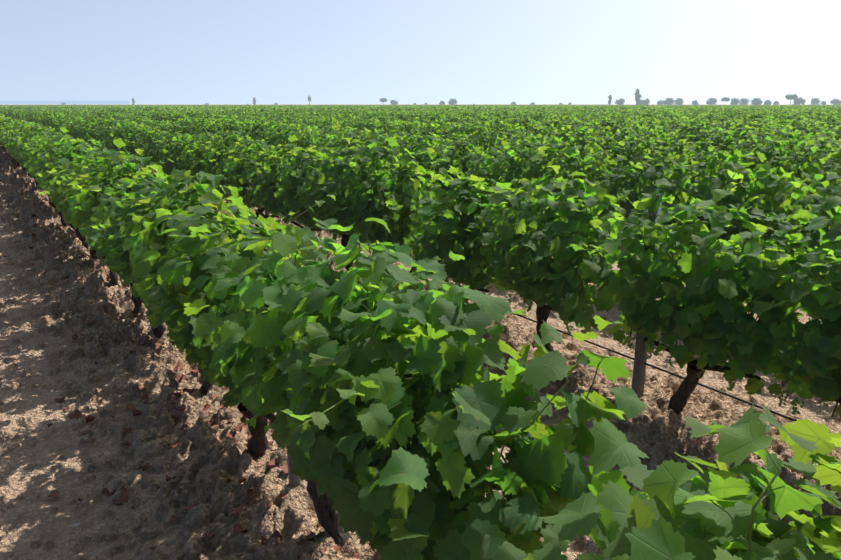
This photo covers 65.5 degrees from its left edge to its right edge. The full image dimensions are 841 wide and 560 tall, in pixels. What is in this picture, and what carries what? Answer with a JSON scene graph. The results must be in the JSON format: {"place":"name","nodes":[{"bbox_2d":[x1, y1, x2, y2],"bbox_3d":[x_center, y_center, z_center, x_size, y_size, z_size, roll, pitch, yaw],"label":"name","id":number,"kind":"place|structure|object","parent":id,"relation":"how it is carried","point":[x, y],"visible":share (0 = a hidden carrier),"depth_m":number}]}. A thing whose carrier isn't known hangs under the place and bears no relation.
{"place":"outdoors","nodes":[
{"label":"outdoors","id":0,"kind":"place"},
{"bbox_2d":[0,100,128,103],"bbox_3d":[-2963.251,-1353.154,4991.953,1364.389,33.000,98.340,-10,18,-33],"label":"hills","id":1,"kind":"structure","parent":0,"point":[53,102],"depth_m":5063.49},
{"bbox_2d":[0,104,840,559],"bbox_3d":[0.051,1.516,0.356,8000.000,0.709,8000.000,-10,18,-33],"label":"ground","id":2,"kind":"structure","parent":0,"point":[42,356],"depth_m":3.90},
{"bbox_2d":[4,107,15,117],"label":"vine","id":3,"kind":"object","parent":2,"relation":"on","point":[7,111],"visible":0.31,"depth_m":55.21},
{"bbox_2d":[0,114,23,151],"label":"grapevine","id":4,"kind":"object","parent":2,"relation":"on","point":[4,120],"visible":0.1,"depth_m":19.66},
{"bbox_2d":[0,118,32,177],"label":"grapevine","id":5,"kind":"object","parent":2,"relation":"on","point":[5,134],"visible":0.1,"depth_m":16.73},
{"bbox_2d":[11,108,27,121],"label":"vine","id":6,"kind":"object","parent":2,"relation":"on","point":[15,115],"visible":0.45,"depth_m":46.66},
{"bbox_2d":[24,111,39,123],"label":"grapevine","id":7,"kind":"object","parent":2,"relation":"on","point":[28,117],"visible":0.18,"depth_m":37.16},
{"bbox_2d":[0,120,64,190],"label":"grapevine","id":8,"kind":"object","parent":2,"relation":"on","point":[20,140],"visible":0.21,"depth_m":11.98},
{"bbox_2d":[32,112,44,123],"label":"grapevine","id":9,"kind":"object","parent":2,"relation":"on","point":[36,118],"visible":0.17,"depth_m":33.23},
{"bbox_2d":[21,135,68,189],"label":"vine","id":10,"kind":"object","parent":2,"relation":"on","point":[26,157],"visible":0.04,"depth_m":10.24},
{"bbox_2d":[40,108,63,134],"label":"grapevine","id":11,"kind":"object","parent":2,"relation":"on","point":[46,121],"visible":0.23,"depth_m":28.98},
{"bbox_2d":[24,130,102,205],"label":"vine","id":12,"kind":"object","parent":2,"relation":"on","point":[37,151],"visible":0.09,"depth_m":8.79},
{"bbox_2d":[26,126,100,225],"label":"vine","id":13,"kind":"object","parent":2,"relation":"on","point":[50,137],"visible":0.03,"depth_m":9.59},
{"bbox_2d":[49,113,83,136],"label":"grapevine","id":14,"kind":"object","parent":2,"relation":"on","point":[59,121],"visible":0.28,"depth_m":24.96},
{"bbox_2d":[34,137,109,248],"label":"vine","id":15,"kind":"object","parent":2,"relation":"on","point":[67,142],"visible":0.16,"depth_m":7.95},
{"bbox_2d":[35,146,120,259],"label":"vine","id":16,"kind":"object","parent":2,"relation":"on","point":[58,185],"visible":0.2,"depth_m":7.26},
{"bbox_2d":[62,115,97,145],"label":"grapevine","id":17,"kind":"object","parent":2,"relation":"on","point":[77,129],"visible":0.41,"depth_m":21.15},
{"bbox_2d":[38,154,166,316],"bbox_3d":[-2.562,-0.282,5.610,1.121,1.551,1.251,-10,18,-32],"label":"vine","id":18,"kind":"object","parent":2,"relation":"on","point":[106,184],"visible":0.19,"depth_m":5.53},
{"bbox_2d":[91,108,122,118],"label":"grapevine","id":19,"kind":"object","parent":2,"relation":"on","point":[106,115],"visible":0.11,"depth_m":30.29},
{"bbox_2d":[58,138,173,287],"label":"vine","id":20,"kind":"object","parent":2,"relation":"on","point":[97,157],"visible":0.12,"depth_m":6.32},
{"bbox_2d":[101,106,130,114],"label":"vine","id":21,"kind":"object","parent":2,"relation":"on","point":[119,110],"visible":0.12,"depth_m":50.60},
{"bbox_2d":[86,112,151,170],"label":"grapevine","id":22,"kind":"object","parent":2,"relation":"on","point":[107,131],"visible":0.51,"depth_m":16.47},
{"bbox_2d":[112,114,150,125],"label":"grapevine","id":23,"kind":"object","parent":2,"relation":"on","point":[140,118],"visible":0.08,"depth_m":25.60},
{"bbox_2d":[126,110,153,119],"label":"grapevine","id":24,"kind":"object","parent":2,"relation":"on","point":[144,115],"visible":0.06,"depth_m":33.96},
{"bbox_2d":[67,148,240,338],"bbox_3d":[-1.974,-0.178,5.017,1.088,1.619,1.537,-10,18,-33],"label":"vine","id":25,"kind":"object","parent":2,"relation":"on","point":[120,262],"visible":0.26,"depth_m":4.76},
{"bbox_2d":[143,116,177,135],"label":"grapevine","id":26,"kind":"object","parent":2,"relation":"on","point":[160,124],"visible":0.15,"depth_m":21.93},
{"bbox_2d":[122,121,206,185],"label":"grapevine","id":27,"kind":"object","parent":2,"relation":"on","point":[157,146],"visible":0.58,"depth_m":12.84},
{"bbox_2d":[147,108,188,123],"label":"grapevine","id":28,"kind":"object","parent":2,"relation":"on","point":[167,117],"visible":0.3,"depth_m":29.60},
{"bbox_2d":[0,155,359,559],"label":"ground litter","id":29,"kind":"object","parent":2,"relation":"on","point":[275,534],"visible":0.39,"depth_m":3.68},
{"bbox_2d":[91,169,272,393],"bbox_3d":[-1.415,0.135,4.028,0.984,1.571,1.251,-9,18,-30],"label":"vine","id":30,"kind":"object","parent":2,"relation":"on","point":[144,230],"visible":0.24,"depth_m":3.97},
{"bbox_2d":[181,108,215,119],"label":"grapevine","id":31,"kind":"object","parent":2,"relation":"on","point":[191,114],"visible":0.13,"depth_m":33.30},
{"bbox_2d":[175,127,225,201],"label":"vine","id":32,"kind":"object","parent":2,"relation":"on","point":[196,168],"visible":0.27,"depth_m":10.77},
{"bbox_2d":[166,113,235,144],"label":"grapevine","id":33,"kind":"object","parent":2,"relation":"on","point":[189,126],"visible":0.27,"depth_m":18.18},
{"bbox_2d":[188,130,270,213],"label":"vine","id":34,"kind":"object","parent":2,"relation":"on","point":[210,151],"visible":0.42,"depth_m":9.94},
{"bbox_2d":[209,111,255,123],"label":"grapevine","id":35,"kind":"object","parent":2,"relation":"on","point":[218,116],"visible":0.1,"depth_m":29.30},
{"bbox_2d":[131,192,343,456],"bbox_3d":[-0.860,0.319,3.457,1.161,1.486,1.355,-11,19,-36],"label":"vine","id":36,"kind":"object","parent":2,"relation":"on","point":[206,254],"visible":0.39,"depth_m":3.11},
{"bbox_2d":[214,114,274,131],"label":"grapevine","id":37,"kind":"object","parent":2,"relation":"on","point":[245,120],"visible":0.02,"depth_m":21.79},
{"bbox_2d":[209,139,283,226],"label":"vine","id":38,"kind":"object","parent":2,"relation":"on","point":[242,183],"visible":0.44,"depth_m":9.18},
{"bbox_2d":[239,109,280,120],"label":"grapevine","id":39,"kind":"object","parent":2,"relation":"on","point":[268,115],"visible":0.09,"depth_m":31.84},
{"bbox_2d":[245,114,297,124],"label":"grapevine","id":40,"kind":"object","parent":2,"relation":"on","point":[283,121],"visible":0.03,"depth_m":24.81},
{"bbox_2d":[232,134,319,223],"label":"vine","id":41,"kind":"object","parent":2,"relation":"on","point":[267,188],"visible":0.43,"depth_m":8.31},
{"bbox_2d":[221,118,331,157],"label":"grapevine","id":42,"kind":"object","parent":2,"relation":"on","point":[258,131],"visible":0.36,"depth_m":13.60},
{"bbox_2d":[256,107,303,112],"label":"vine","id":43,"kind":"object","parent":2,"relation":"on","point":[287,110],"visible":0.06,"depth_m":50.99},
{"bbox_2d":[265,109,307,117],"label":"grapevine","id":44,"kind":"object","parent":2,"relation":"on","point":[288,114],"visible":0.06,"depth_m":34.56},
{"bbox_2d":[280,334,299,486],"bbox_3d":[-0.602,0.768,3.070,0.040,1.081,0.040,-10,18,-33],"label":"post","id":45,"kind":"object","parent":2,"relation":"on","point":[294,480],"visible":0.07,"depth_m":3.10},
{"bbox_2d":[262,147,333,250],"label":"vine","id":46,"kind":"object","parent":2,"relation":"on","point":[286,188],"visible":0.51,"depth_m":7.59},
{"bbox_2d":[275,114,335,122],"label":"grapevine","id":47,"kind":"object","parent":2,"relation":"on","point":[295,116],"visible":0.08,"depth_m":28.26},
{"bbox_2d":[264,117,352,141],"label":"grapevine","id":48,"kind":"object","parent":2,"relation":"on","point":[323,127],"visible":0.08,"depth_m":17.27},
{"bbox_2d":[299,133,341,159],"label":"vine","id":49,"kind":"object","parent":2,"relation":"on","point":[320,141],"visible":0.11,"depth_m":12.12},
{"bbox_2d":[301,110,355,121],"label":"grapevine","id":50,"kind":"object","parent":2,"relation":"on","point":[347,117],"visible":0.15,"depth_m":30.68},
{"bbox_2d":[183,218,478,546],"bbox_3d":[-0.330,0.505,2.576,0.980,1.600,1.419,-9,17,-29],"label":"vine","id":51,"kind":"object","parent":2,"relation":"on","point":[248,341],"visible":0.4,"depth_m":2.29},
{"bbox_2d":[292,115,369,135],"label":"grapevine","id":52,"kind":"object","parent":2,"relation":"on","point":[330,122],"visible":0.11,"depth_m":21.18},
{"bbox_2d":[317,130,370,170],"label":"vine","id":53,"kind":"object","parent":2,"relation":"on","point":[344,142],"visible":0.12,"depth_m":11.00},
{"bbox_2d":[286,124,418,270],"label":"vine","id":54,"kind":"object","parent":2,"relation":"on","point":[341,210],"visible":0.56,"depth_m":6.80},
{"bbox_2d":[320,116,391,124],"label":"grapevine","id":55,"kind":"object","parent":2,"relation":"on","point":[349,122],"visible":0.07,"depth_m":24.44},
{"bbox_2d":[336,108,381,116],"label":"grapevine","id":56,"kind":"object","parent":2,"relation":"on","point":[370,113],"visible":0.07,"depth_m":36.81},
{"bbox_2d":[348,112,416,123],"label":"grapevine","id":57,"kind":"object","parent":2,"relation":"on","point":[382,118],"visible":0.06,"depth_m":27.07},
{"bbox_2d":[351,127,425,175],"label":"vine","id":58,"kind":"object","parent":2,"relation":"on","point":[385,137],"visible":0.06,"depth_m":10.35},
{"bbox_2d":[329,131,458,272],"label":"vine","id":59,"kind":"object","parent":2,"relation":"on","point":[387,185],"visible":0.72,"depth_m":6.00},
{"bbox_2d":[334,124,477,171],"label":"grapevine","id":60,"kind":"object","parent":2,"relation":"on","point":[451,136],"visible":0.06,"depth_m":13.33},
{"bbox_2d":[377,112,434,117],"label":"grapevine","id":61,"kind":"object","parent":2,"relation":"on","point":[387,113],"visible":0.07,"depth_m":34.28},
{"bbox_2d":[353,118,473,142],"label":"grapevine","id":62,"kind":"object","parent":2,"relation":"on","point":[388,128],"visible":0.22,"depth_m":17.43},
{"bbox_2d":[382,120,464,190],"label":"vine","id":63,"kind":"object","parent":2,"relation":"on","point":[419,142],"visible":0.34,"depth_m":9.35},
{"bbox_2d":[388,109,462,121],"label":"grapevine","id":64,"kind":"object","parent":2,"relation":"on","point":[398,115],"visible":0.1,"depth_m":28.33},
{"bbox_2d":[385,118,480,134],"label":"grapevine","id":65,"kind":"object","parent":2,"relation":"on","point":[444,124],"visible":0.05,"depth_m":20.43},
{"bbox_2d":[415,108,472,116],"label":"grapevine","id":66,"kind":"object","parent":2,"relation":"on","point":[446,113],"visible":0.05,"depth_m":34.14},
{"bbox_2d":[412,112,498,128],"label":"grapevine","id":67,"kind":"object","parent":2,"relation":"on","point":[455,120],"visible":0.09,"depth_m":23.20},
{"bbox_2d":[383,175,532,304],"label":"vine","id":68,"kind":"object","parent":2,"relation":"on","point":[458,228],"visible":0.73,"depth_m":5.14},
{"bbox_2d":[422,139,497,214],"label":"vine","id":69,"kind":"object","parent":2,"relation":"on","point":[459,158],"visible":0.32,"depth_m":8.80},
{"bbox_2d":[453,118,525,172],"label":"vine","id":70,"kind":"object","parent":2,"relation":"on","point":[485,142],"visible":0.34,"depth_m":11.40},
{"bbox_2d":[462,110,534,118],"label":"grapevine","id":71,"kind":"object","parent":2,"relation":"on","point":[473,114],"visible":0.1,"depth_m":31.19},
{"bbox_2d":[458,115,547,126],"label":"grapevine","id":72,"kind":"object","parent":2,"relation":"on","point":[479,118],"visible":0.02,"depth_m":24.23},
{"bbox_2d":[472,110,533,114],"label":"grapevine","id":73,"kind":"object","parent":2,"relation":"on","point":[504,111],"visible":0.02,"depth_m":36.98},
{"bbox_2d":[454,139,556,238],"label":"vine","id":74,"kind":"object","parent":2,"relation":"on","point":[495,169],"visible":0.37,"depth_m":7.87},
{"bbox_2d":[498,133,560,183],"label":"vine","id":75,"kind":"object","parent":2,"relation":"on","point":[527,143],"visible":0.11,"depth_m":10.70},
{"bbox_2d":[503,111,574,118],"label":"grapevine","id":76,"kind":"object","parent":2,"relation":"on","point":[568,113],"visible":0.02,"depth_m":31.30},
{"bbox_2d":[249,212,829,432],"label":"trellis wires","id":77,"kind":"object","parent":2,"relation":"on","point":[716,390],"depth_m":3.87},
{"bbox_2d":[500,112,595,123],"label":"grapevine","id":78,"kind":"object","parent":2,"relation":"on","point":[583,119],"visible":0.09,"depth_m":25.30},
{"bbox_2d":[467,146,633,351],"bbox_3d":[0.979,-0.086,4.595,1.037,1.664,1.537,-7,17,-25],"label":"vine","id":79,"kind":"object","parent":2,"relation":"on","point":[537,277],"visible":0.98,"depth_m":4.35},
{"bbox_2d":[455,120,653,164],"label":"grapevine","id":80,"kind":"object","parent":2,"relation":"on","point":[545,130],"visible":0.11,"depth_m":13.37},
{"bbox_2d":[270,264,840,559],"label":"vine","id":81,"kind":"object","parent":2,"relation":"on","point":[409,484],"visible":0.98,"depth_m":1.66},
{"bbox_2d":[494,117,623,130],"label":"grapevine","id":82,"kind":"object","parent":2,"relation":"on","point":[587,122],"visible":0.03,"depth_m":18.60},
{"bbox_2d":[484,112,638,143],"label":"grapevine","id":83,"kind":"object","parent":2,"relation":"on","point":[556,122],"visible":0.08,"depth_m":16.24},
{"bbox_2d":[511,132,622,241],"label":"vine","id":84,"kind":"object","parent":2,"relation":"on","point":[569,164],"visible":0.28,"depth_m":7.13},
{"bbox_2d":[530,116,605,187],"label":"vine","id":85,"kind":"object","parent":2,"relation":"on","point":[577,139],"visible":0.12,"depth_m":9.92},
{"bbox_2d":[573,114,668,123],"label":"grapevine","id":86,"kind":"object","parent":2,"relation":"on","point":[659,118],"visible":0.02,"depth_m":27.60},
{"bbox_2d":[580,107,677,112],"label":"vine","id":87,"kind":"object","parent":2,"relation":"on","point":[629,109],"visible":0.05,"depth_m":54.16},
{"bbox_2d":[586,135,687,195],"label":"vine","id":88,"kind":"object","parent":2,"relation":"on","point":[631,153],"visible":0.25,"depth_m":9.01},
{"bbox_2d":[631,194,662,397],"bbox_3d":[1.363,0.267,3.992,0.070,1.570,0.040,-10,18,-33],"label":"trellis post","id":89,"kind":"object","parent":2,"relation":"on","point":[639,371],"visible":0.29,"depth_m":4.03},
{"bbox_2d":[583,155,717,255],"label":"vine","id":90,"kind":"object","parent":2,"relation":"on","point":[633,178],"visible":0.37,"depth_m":6.31},
{"bbox_2d":[616,108,691,115],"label":"grapevine","id":91,"kind":"object","parent":2,"relation":"on","point":[638,111],"visible":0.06,"depth_m":35.94},
{"bbox_2d":[606,111,702,122],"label":"grapevine","id":92,"kind":"object","parent":2,"relation":"on","point":[653,117],"visible":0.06,"depth_m":28.95},
{"bbox_2d":[592,113,719,128],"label":"grapevine","id":93,"kind":"object","parent":2,"relation":"on","point":[645,122],"visible":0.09,"depth_m":21.53},
{"bbox_2d":[624,131,694,156],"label":"vine","id":94,"kind":"object","parent":2,"relation":"on","point":[672,141],"visible":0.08,"depth_m":11.18},
{"bbox_2d":[638,129,730,222],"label":"vine","id":95,"kind":"object","parent":2,"relation":"on","point":[680,151],"visible":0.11,"depth_m":8.46},
{"bbox_2d":[634,118,756,126],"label":"grapevine","id":96,"kind":"object","parent":2,"relation":"on","point":[747,121],"visible":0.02,"depth_m":23.12},
{"bbox_2d":[660,110,739,114],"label":"grapevine","id":97,"kind":"object","parent":2,"relation":"on","point":[676,111],"visible":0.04,"depth_m":38.92},
{"bbox_2d":[573,164,833,414],"bbox_3d":[1.474,0.165,3.694,0.989,1.647,1.537,-10,18,-32],"label":"vine","id":98,"kind":"object","parent":2,"relation":"on","point":[692,319],"visible":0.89,"depth_m":3.49},
{"bbox_2d":[681,128,757,182],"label":"vine","id":99,"kind":"object","parent":2,"relation":"on","point":[718,141],"visible":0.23,"depth_m":10.24},
{"bbox_2d":[617,116,835,144],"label":"grapevine","id":100,"kind":"object","parent":2,"relation":"on","point":[713,125],"visible":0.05,"depth_m":14.44},
{"bbox_2d":[615,116,840,185],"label":"grapevine","id":101,"kind":"object","parent":2,"relation":"on","point":[692,136],"visible":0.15,"depth_m":12.82},
{"bbox_2d":[667,115,795,125],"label":"grapevine","id":102,"kind":"object","parent":2,"relation":"on","point":[725,118],"visible":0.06,"depth_m":23.82},
{"bbox_2d":[676,107,789,112],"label":"vine","id":103,"kind":"object","parent":2,"relation":"on","point":[776,109],"visible":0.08,"depth_m":51.11},
{"bbox_2d":[641,147,829,256],"bbox_3d":[2.698,-0.361,5.805,0.898,1.573,1.518,-10,18,-32],"label":"vine","id":104,"kind":"object","parent":2,"relation":"on","point":[768,184],"visible":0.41,"depth_m":5.54},
{"bbox_2d":[684,108,812,112],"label":"vine","id":105,"kind":"object","parent":2,"relation":"on","point":[772,110],"visible":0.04,"depth_m":45.89},
{"bbox_2d":[677,114,840,142],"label":"grapevine","id":106,"kind":"object","parent":2,"relation":"on","point":[727,125],"visible":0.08,"depth_m":16.32},
{"bbox_2d":[716,109,808,119],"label":"grapevine","id":107,"kind":"object","parent":2,"relation":"on","point":[762,113],"visible":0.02,"depth_m":33.77},
{"bbox_2d":[700,112,828,126],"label":"grapevine","id":108,"kind":"object","parent":2,"relation":"on","point":[791,117],"visible":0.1,"depth_m":24.83},
{"bbox_2d":[717,136,830,217],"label":"vine","id":109,"kind":"object","parent":2,"relation":"on","point":[800,166],"visible":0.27,"depth_m":7.40},
{"bbox_2d":[716,119,840,132],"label":"grapevine","id":110,"kind":"object","parent":2,"relation":"on","point":[737,125],"visible":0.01,"depth_m":18.38},
{"bbox_2d":[722,196,840,420],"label":"vine","id":111,"kind":"object","parent":2,"relation":"on","point":[809,367],"visible":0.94,"depth_m":3.01},
{"bbox_2d":[733,112,830,124],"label":"grapevine","id":112,"kind":"object","parent":2,"relation":"on","point":[796,115],"visible":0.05,"depth_m":26.19},
{"bbox_2d":[741,129,835,179],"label":"vine","id":113,"kind":"object","parent":2,"relation":"on","point":[780,136],"visible":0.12,"depth_m":9.40},
{"bbox_2d":[785,93,797,102],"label":"tree","id":114,"kind":"object","parent":2,"relation":"on","point":[794,96],"visible":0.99,"depth_m":511.63},
{"bbox_2d":[751,171,840,285],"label":"vine","id":115,"kind":"object","parent":2,"relation":"on","point":[818,204],"visible":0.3,"depth_m":4.96},
{"bbox_2d":[792,96,805,104],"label":"tree","id":116,"kind":"object","parent":2,"relation":"on","point":[799,101],"visible":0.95,"depth_m":514.87},
{"bbox_2d":[762,111,838,116],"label":"grapevine","id":117,"kind":"object","parent":2,"relation":"on","point":[831,113],"visible":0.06,"depth_m":36.19},
{"bbox_2d":[762,115,840,131],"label":"grapevine","id":118,"kind":"object","parent":2,"relation":"on","point":[781,123],"visible":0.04,"depth_m":20.07},
{"bbox_2d":[794,143,840,232],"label":"vine","id":119,"kind":"object","parent":2,"relation":"on","point":[833,163],"visible":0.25,"depth_m":6.91},
{"bbox_2d":[806,133,840,193],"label":"vine","id":120,"kind":"object","parent":2,"relation":"on","point":[832,146],"visible":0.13,"depth_m":9.00},
{"bbox_2d":[822,115,840,129],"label":"grapevine","id":121,"kind":"object","parent":2,"relation":"on","point":[834,118],"visible":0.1,"depth_m":22.85},
{"bbox_2d":[0,0,840,103],"label":"sky","id":122,"kind":"structure","parent":0,"point":[145,51]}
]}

